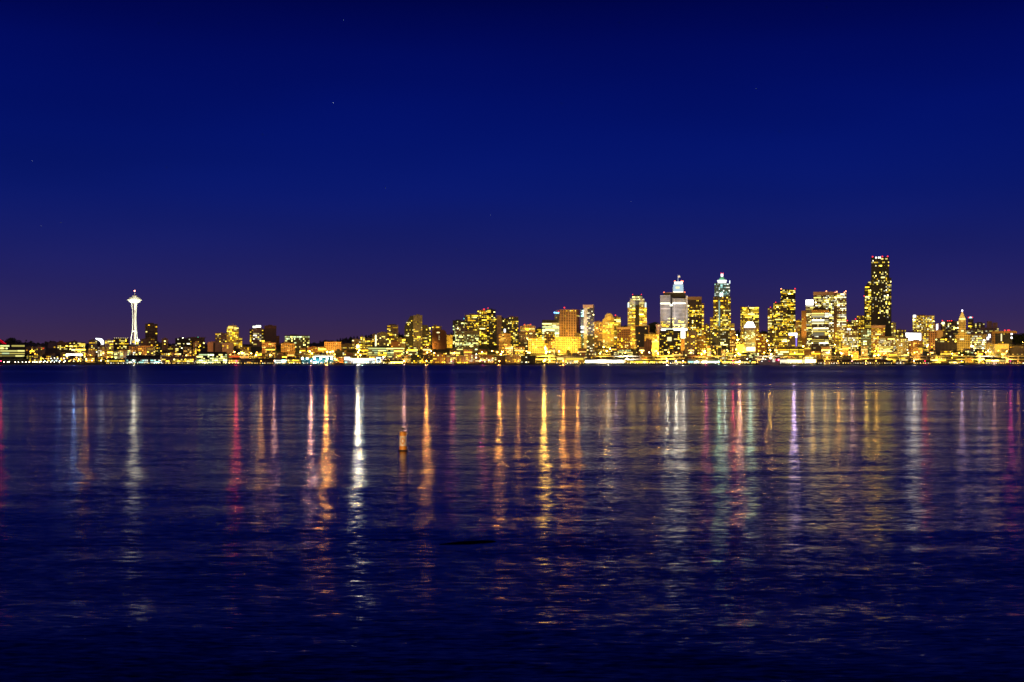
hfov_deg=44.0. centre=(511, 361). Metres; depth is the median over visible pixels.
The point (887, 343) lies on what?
building
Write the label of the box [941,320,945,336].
tower
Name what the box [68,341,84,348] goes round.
building
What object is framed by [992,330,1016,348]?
building
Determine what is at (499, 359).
building
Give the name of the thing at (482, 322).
building
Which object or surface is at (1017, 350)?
building
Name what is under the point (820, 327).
building
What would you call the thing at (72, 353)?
building
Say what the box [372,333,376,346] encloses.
building
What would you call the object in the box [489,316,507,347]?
building
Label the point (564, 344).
building
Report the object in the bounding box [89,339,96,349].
building
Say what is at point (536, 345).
building
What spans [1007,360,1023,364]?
pier shed
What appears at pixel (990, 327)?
building
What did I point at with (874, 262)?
lit windows
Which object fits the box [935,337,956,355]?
building
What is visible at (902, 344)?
building
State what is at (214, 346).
building
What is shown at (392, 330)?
building
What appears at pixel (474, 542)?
driftwood plank
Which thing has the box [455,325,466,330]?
building
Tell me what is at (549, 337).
building
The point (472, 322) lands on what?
building
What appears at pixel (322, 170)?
sky
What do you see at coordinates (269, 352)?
building
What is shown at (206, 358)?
pier shed
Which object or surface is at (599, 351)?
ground
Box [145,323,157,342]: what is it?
building
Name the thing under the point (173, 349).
building
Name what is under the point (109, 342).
building
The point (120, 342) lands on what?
building
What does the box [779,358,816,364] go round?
pier shed
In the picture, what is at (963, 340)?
skyscraper
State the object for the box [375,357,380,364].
pier shed
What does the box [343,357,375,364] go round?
pier shed
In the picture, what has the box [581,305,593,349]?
tower
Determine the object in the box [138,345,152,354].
building
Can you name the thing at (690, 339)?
building
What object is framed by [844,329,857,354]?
building
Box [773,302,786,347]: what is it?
building
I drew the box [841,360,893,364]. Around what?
pier shed
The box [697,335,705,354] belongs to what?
building
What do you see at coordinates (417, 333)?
apartment tower
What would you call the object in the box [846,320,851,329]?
building
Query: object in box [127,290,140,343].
observation tower
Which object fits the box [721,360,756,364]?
pier shed
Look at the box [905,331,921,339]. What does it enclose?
building
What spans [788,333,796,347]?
building
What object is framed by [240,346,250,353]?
building
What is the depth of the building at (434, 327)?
3850.14 m
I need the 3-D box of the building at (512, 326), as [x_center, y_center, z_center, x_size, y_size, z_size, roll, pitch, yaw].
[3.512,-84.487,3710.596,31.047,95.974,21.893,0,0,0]
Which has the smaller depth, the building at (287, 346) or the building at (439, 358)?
the building at (439, 358)
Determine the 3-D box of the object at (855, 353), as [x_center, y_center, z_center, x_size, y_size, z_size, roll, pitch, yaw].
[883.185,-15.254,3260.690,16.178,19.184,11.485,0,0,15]
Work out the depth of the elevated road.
3061.85 m
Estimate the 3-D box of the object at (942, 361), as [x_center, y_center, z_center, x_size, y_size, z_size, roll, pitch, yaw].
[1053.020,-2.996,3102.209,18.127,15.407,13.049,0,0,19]
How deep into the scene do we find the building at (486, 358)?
3031.94 m
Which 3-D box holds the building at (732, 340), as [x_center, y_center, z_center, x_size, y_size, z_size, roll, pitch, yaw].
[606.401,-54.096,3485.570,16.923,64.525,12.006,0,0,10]
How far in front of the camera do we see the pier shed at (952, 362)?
2971.05 m
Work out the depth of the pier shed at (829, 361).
2972.05 m
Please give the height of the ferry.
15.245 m
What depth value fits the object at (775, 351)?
3287.20 m
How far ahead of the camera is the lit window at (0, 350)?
3246.75 m
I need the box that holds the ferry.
[758,358,778,364]
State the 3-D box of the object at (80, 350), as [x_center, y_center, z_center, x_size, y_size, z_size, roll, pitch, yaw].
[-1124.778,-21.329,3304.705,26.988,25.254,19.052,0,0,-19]
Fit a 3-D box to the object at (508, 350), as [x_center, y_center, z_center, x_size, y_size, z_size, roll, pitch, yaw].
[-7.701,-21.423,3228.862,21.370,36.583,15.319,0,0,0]
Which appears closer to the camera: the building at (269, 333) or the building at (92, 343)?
the building at (92, 343)
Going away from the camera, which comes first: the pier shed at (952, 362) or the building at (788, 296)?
the pier shed at (952, 362)
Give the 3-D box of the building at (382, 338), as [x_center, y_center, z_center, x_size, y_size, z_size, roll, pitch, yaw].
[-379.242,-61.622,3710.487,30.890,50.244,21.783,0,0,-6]
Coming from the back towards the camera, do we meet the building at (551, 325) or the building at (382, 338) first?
the building at (551, 325)
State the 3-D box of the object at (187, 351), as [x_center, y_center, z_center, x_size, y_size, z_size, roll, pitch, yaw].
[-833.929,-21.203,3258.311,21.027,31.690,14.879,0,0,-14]
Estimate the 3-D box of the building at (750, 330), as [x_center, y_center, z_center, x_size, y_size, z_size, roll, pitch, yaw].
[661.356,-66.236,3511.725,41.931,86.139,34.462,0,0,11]
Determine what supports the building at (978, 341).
on the ground
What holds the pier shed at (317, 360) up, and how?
in the water
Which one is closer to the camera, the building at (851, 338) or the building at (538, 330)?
the building at (851, 338)
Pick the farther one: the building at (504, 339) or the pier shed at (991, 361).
the building at (504, 339)
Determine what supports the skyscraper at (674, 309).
on the ground
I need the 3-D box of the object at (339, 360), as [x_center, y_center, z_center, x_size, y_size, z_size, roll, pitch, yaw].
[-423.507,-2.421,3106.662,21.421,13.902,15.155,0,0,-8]
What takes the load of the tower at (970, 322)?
on the ground
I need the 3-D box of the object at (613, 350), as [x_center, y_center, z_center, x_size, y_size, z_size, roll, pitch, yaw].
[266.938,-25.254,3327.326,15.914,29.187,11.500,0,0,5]
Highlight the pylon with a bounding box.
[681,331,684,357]
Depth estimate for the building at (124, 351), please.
3301.24 m
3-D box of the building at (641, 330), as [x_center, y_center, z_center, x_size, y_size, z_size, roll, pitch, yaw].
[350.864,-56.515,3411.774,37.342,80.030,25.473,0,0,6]
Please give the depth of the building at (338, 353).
3200.03 m
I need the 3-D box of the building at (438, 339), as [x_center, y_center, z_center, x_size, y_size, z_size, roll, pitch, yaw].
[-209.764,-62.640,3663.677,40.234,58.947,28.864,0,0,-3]
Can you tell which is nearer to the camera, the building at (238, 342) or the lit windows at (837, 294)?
the building at (238, 342)
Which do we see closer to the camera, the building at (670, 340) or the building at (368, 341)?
the building at (670, 340)
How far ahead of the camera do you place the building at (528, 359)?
3032.00 m
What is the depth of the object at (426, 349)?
3310.50 m
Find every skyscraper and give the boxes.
[627,294,646,347]
[660,275,687,348]
[710,274,734,330]
[813,291,845,346]
[864,256,890,334]
[956,310,970,349]
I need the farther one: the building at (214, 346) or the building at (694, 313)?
the building at (694, 313)
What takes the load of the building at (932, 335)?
on the ground
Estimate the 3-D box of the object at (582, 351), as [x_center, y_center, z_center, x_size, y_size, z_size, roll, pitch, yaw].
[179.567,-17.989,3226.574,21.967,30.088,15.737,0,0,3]
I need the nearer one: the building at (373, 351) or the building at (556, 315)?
the building at (373, 351)
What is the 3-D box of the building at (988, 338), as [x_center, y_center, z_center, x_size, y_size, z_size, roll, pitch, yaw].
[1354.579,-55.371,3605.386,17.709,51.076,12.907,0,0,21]
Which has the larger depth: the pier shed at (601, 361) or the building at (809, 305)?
the building at (809, 305)
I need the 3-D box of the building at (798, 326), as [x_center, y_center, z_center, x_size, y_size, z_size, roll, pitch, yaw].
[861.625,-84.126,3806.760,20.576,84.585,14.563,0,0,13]
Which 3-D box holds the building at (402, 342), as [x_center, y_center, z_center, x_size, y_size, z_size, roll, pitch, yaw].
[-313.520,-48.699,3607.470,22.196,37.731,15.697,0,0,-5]
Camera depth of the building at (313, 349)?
3479.37 m
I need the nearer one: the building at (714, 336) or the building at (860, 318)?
the building at (714, 336)
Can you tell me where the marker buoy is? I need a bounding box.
[397,430,408,450]
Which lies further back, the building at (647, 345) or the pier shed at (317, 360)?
the building at (647, 345)
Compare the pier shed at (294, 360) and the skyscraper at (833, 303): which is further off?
the skyscraper at (833, 303)
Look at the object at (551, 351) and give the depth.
3251.49 m
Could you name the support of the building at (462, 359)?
on the ground
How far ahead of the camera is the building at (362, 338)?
3700.06 m
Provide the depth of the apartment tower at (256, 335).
3846.66 m
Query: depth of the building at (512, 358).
3032.00 m
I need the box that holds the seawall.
[0,363,1023,364]
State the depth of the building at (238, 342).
3700.03 m
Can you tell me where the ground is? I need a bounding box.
[0,330,1023,362]
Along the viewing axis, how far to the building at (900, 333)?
3601.03 m
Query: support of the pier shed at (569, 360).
in the water
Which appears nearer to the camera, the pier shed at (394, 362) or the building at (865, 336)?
the pier shed at (394, 362)
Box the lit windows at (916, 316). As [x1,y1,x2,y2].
[913,316,933,333]
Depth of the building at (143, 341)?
3798.64 m
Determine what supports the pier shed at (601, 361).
in the water
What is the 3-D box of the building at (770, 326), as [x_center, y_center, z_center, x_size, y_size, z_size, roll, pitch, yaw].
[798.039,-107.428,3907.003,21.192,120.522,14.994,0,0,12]
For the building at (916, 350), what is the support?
on the ground
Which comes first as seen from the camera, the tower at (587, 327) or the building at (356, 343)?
the tower at (587, 327)
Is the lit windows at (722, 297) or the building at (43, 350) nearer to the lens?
the building at (43, 350)
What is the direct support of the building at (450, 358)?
on the ground
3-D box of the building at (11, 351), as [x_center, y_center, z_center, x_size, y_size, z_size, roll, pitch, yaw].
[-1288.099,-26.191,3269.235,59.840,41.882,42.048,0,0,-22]
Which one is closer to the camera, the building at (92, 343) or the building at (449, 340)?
the building at (92, 343)
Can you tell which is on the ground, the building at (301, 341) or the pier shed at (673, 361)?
the building at (301, 341)
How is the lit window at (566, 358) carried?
in the pier shed at (569, 360)
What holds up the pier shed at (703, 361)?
in the water
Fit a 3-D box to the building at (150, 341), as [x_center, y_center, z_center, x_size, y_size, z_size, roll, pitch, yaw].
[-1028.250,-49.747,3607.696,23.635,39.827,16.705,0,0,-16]
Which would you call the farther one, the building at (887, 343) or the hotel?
the hotel
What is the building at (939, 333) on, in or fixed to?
on the ground
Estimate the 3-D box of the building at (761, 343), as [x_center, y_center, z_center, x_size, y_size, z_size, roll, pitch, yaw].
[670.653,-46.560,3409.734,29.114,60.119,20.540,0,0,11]
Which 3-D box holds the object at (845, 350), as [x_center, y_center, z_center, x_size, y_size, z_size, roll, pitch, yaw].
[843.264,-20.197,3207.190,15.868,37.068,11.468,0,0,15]
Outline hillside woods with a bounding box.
[2,325,1014,343]
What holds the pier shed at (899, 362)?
in the water
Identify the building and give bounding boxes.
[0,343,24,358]
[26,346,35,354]
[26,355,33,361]
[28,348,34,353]
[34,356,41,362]
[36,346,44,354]
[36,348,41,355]
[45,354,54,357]
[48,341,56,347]
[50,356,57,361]
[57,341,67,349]
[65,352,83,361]
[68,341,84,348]
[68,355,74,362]
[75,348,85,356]
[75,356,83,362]
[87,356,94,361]
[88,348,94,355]
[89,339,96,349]
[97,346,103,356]
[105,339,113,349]
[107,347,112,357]
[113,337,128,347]
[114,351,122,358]
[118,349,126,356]
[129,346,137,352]
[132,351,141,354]
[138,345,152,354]
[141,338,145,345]
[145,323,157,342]
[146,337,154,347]
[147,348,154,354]
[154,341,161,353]
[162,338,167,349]
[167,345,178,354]
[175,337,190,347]
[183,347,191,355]
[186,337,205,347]
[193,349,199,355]
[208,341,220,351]
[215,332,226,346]
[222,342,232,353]
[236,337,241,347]
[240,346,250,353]
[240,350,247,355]
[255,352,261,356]
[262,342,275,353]
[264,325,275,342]
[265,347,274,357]
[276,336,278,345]
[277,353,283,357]
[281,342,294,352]
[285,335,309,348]
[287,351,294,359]
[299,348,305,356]
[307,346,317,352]
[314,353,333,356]
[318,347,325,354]
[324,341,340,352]
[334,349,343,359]
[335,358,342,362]
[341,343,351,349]
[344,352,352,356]
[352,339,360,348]
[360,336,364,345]
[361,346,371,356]
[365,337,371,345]
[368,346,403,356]
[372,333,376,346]
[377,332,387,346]
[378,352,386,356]
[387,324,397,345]
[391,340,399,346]
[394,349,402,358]
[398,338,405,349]
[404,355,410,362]
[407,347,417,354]
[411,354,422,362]
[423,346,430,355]
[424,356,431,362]
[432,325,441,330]
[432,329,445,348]
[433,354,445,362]
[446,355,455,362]
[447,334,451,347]
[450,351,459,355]
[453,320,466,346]
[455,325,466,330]
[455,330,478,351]
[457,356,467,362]
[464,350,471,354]
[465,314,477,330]
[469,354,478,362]
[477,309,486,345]
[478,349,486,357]
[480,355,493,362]
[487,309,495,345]
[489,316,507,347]
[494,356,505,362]
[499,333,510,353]
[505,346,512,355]
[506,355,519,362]
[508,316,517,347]
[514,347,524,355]
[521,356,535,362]
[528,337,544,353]
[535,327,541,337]
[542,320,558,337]
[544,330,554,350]
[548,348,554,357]
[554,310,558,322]
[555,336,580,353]
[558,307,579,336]
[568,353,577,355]
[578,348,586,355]
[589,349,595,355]
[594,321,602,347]
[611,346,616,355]
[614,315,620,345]
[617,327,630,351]
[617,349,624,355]
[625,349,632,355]
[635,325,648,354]
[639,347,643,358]
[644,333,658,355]
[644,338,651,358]
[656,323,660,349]
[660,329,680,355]
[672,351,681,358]
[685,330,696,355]
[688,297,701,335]
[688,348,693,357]
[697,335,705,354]
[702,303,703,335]
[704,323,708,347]
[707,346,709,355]
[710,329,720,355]
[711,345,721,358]
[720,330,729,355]
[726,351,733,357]
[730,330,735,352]
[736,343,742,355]
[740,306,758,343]
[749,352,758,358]
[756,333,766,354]
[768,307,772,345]
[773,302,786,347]
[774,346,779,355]
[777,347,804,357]
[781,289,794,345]
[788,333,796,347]
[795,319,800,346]
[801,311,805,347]
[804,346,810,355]
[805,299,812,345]
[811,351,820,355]
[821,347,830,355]
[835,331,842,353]
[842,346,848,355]
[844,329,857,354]
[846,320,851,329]
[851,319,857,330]
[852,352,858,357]
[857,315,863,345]
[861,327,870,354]
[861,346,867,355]
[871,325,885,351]
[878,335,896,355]
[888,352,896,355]
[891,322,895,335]
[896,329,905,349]
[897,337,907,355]
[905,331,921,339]
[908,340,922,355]
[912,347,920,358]
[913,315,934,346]
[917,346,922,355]
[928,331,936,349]
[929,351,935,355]
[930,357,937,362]
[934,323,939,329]
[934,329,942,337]
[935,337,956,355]
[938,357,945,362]
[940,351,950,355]
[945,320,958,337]
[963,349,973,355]
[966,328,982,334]
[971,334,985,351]
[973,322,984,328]
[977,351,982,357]
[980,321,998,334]
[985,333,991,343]
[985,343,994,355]
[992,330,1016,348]
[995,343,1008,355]
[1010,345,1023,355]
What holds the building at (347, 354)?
on the ground
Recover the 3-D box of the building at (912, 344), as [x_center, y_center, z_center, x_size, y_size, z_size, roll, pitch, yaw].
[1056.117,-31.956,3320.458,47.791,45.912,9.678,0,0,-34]
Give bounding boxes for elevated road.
[402,356,1023,362]
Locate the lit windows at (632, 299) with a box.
[628,299,644,332]
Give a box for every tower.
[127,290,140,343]
[227,325,238,345]
[250,325,263,345]
[404,314,431,347]
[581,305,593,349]
[602,313,613,347]
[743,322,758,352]
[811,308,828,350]
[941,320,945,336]
[968,317,973,327]
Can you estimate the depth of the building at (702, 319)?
3849.74 m
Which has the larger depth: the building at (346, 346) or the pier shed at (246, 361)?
the building at (346, 346)
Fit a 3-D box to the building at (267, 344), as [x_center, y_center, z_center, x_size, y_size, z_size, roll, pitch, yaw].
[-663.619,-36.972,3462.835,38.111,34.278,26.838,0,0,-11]
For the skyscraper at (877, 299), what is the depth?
3699.61 m
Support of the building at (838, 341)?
on the ground
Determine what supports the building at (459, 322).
on the ground
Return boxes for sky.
[0,0,1023,343]
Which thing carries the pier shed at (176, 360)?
in the water
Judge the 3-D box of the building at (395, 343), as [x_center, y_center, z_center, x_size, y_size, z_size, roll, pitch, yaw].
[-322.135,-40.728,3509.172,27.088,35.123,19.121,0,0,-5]
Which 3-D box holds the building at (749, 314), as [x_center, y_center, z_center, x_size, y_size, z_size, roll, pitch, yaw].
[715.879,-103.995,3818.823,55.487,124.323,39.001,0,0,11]
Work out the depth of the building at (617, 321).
3750.20 m
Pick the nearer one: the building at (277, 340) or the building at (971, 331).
the building at (971, 331)
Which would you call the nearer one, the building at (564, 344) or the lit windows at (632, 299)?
the building at (564, 344)
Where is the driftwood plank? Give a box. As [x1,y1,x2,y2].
[440,540,495,544]
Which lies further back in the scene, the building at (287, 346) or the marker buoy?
the building at (287, 346)
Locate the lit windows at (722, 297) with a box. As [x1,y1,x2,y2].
[710,297,733,329]
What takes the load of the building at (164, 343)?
on the ground
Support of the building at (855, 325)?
on the ground
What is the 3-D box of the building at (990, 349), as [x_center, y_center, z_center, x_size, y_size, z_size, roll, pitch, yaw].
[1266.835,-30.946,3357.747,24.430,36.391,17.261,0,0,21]
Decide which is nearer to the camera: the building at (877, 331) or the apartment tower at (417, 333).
the building at (877, 331)
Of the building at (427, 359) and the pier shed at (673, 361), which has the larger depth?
the building at (427, 359)
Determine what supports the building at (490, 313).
on the ground
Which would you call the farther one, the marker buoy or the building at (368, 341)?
the building at (368, 341)
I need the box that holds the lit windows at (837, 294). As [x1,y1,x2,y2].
[814,294,845,342]
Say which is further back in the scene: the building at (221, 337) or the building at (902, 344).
the building at (221, 337)
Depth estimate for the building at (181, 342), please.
3699.79 m
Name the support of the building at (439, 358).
on the ground
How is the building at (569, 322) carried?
on the ground
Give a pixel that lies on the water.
(636, 523)
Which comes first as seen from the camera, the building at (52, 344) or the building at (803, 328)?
the building at (52, 344)
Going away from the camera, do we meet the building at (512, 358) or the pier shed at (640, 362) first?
the pier shed at (640, 362)
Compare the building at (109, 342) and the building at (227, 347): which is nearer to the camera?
the building at (227, 347)
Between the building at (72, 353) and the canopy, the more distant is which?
the canopy
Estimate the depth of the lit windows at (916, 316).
3798.15 m
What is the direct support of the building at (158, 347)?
on the ground
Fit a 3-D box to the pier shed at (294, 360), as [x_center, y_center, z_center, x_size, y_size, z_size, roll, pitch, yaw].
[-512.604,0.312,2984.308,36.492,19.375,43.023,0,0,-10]
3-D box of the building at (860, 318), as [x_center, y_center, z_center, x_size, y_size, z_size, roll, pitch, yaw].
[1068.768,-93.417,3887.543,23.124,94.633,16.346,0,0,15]
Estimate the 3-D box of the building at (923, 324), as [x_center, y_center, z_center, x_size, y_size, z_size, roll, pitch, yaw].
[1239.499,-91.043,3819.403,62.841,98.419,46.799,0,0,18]
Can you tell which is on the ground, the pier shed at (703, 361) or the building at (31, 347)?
the building at (31, 347)
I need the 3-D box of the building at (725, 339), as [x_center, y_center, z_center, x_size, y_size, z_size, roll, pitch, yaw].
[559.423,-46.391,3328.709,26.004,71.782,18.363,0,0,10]
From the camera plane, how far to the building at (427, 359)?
3031.92 m
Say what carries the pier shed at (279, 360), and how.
in the water
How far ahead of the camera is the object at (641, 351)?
3233.75 m
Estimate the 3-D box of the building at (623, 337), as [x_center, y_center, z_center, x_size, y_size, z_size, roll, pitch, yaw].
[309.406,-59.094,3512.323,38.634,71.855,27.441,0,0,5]
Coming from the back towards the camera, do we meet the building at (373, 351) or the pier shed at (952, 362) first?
the building at (373, 351)
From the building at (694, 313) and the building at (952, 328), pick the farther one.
the building at (952, 328)
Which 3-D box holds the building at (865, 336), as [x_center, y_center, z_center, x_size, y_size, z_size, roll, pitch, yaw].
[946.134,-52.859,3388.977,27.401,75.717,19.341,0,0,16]
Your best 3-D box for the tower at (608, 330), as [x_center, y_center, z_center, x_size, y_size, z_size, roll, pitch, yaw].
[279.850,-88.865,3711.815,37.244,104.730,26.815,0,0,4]
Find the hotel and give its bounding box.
[519,324,535,350]
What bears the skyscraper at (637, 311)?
on the ground
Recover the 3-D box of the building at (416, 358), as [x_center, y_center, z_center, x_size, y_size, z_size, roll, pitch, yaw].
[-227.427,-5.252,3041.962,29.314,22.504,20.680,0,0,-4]
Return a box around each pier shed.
[103,359,124,364]
[125,355,160,364]
[161,356,196,364]
[195,352,228,364]
[227,356,239,364]
[239,358,253,364]
[253,358,273,364]
[273,358,286,364]
[286,357,300,364]
[301,357,334,364]
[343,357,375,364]
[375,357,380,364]
[381,360,404,364]
[555,357,585,364]
[585,358,625,364]
[625,360,661,364]
[662,359,687,364]
[688,359,720,364]
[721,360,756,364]
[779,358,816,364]
[817,359,840,364]
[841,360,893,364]
[895,360,905,364]
[913,360,932,364]
[947,360,961,364]
[984,358,1005,364]
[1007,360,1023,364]
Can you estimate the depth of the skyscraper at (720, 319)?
3700.65 m
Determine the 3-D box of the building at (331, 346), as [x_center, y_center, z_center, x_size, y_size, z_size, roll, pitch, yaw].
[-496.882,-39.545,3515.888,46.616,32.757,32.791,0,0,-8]
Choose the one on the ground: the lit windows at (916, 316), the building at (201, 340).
the building at (201, 340)
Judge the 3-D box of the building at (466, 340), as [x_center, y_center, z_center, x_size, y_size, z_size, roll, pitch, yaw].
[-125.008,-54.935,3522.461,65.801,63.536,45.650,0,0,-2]
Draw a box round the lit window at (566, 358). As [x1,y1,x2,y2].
[566,358,582,359]
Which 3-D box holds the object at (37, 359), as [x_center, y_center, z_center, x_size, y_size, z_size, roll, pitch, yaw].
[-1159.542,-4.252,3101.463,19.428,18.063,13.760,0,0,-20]
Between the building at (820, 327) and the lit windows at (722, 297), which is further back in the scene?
the lit windows at (722, 297)
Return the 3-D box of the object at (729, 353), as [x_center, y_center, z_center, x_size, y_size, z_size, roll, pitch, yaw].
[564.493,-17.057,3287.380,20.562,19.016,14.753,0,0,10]
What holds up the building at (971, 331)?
on the ground
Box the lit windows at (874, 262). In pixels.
[865,262,890,327]
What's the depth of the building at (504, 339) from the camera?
3449.98 m
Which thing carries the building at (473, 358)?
on the ground
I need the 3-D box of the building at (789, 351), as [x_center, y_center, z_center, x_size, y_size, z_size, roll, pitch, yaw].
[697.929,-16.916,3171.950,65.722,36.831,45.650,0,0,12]
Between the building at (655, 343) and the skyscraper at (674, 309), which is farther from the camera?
the skyscraper at (674, 309)
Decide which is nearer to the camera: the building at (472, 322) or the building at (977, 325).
the building at (472, 322)
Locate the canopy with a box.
[96,338,103,346]
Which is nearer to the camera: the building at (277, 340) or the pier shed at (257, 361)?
the pier shed at (257, 361)
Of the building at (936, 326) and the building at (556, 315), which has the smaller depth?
the building at (936, 326)
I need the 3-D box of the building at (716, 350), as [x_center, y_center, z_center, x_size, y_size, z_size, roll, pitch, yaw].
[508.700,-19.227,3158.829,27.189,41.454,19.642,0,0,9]
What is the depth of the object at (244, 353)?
3282.99 m
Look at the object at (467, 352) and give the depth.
3251.68 m
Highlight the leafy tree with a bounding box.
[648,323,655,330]
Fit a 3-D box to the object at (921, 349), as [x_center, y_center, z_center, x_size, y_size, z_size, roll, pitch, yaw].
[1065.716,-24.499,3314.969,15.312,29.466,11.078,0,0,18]
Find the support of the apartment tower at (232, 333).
on the ground
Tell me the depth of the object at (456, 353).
3271.57 m
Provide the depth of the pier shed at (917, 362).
2971.31 m
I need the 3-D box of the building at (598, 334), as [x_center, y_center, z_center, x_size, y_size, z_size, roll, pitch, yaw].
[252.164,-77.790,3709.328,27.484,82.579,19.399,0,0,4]
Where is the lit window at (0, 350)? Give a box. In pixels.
[0,350,16,351]
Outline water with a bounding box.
[0,365,1023,681]
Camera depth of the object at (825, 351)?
3302.15 m
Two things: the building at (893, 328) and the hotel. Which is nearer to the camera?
the hotel

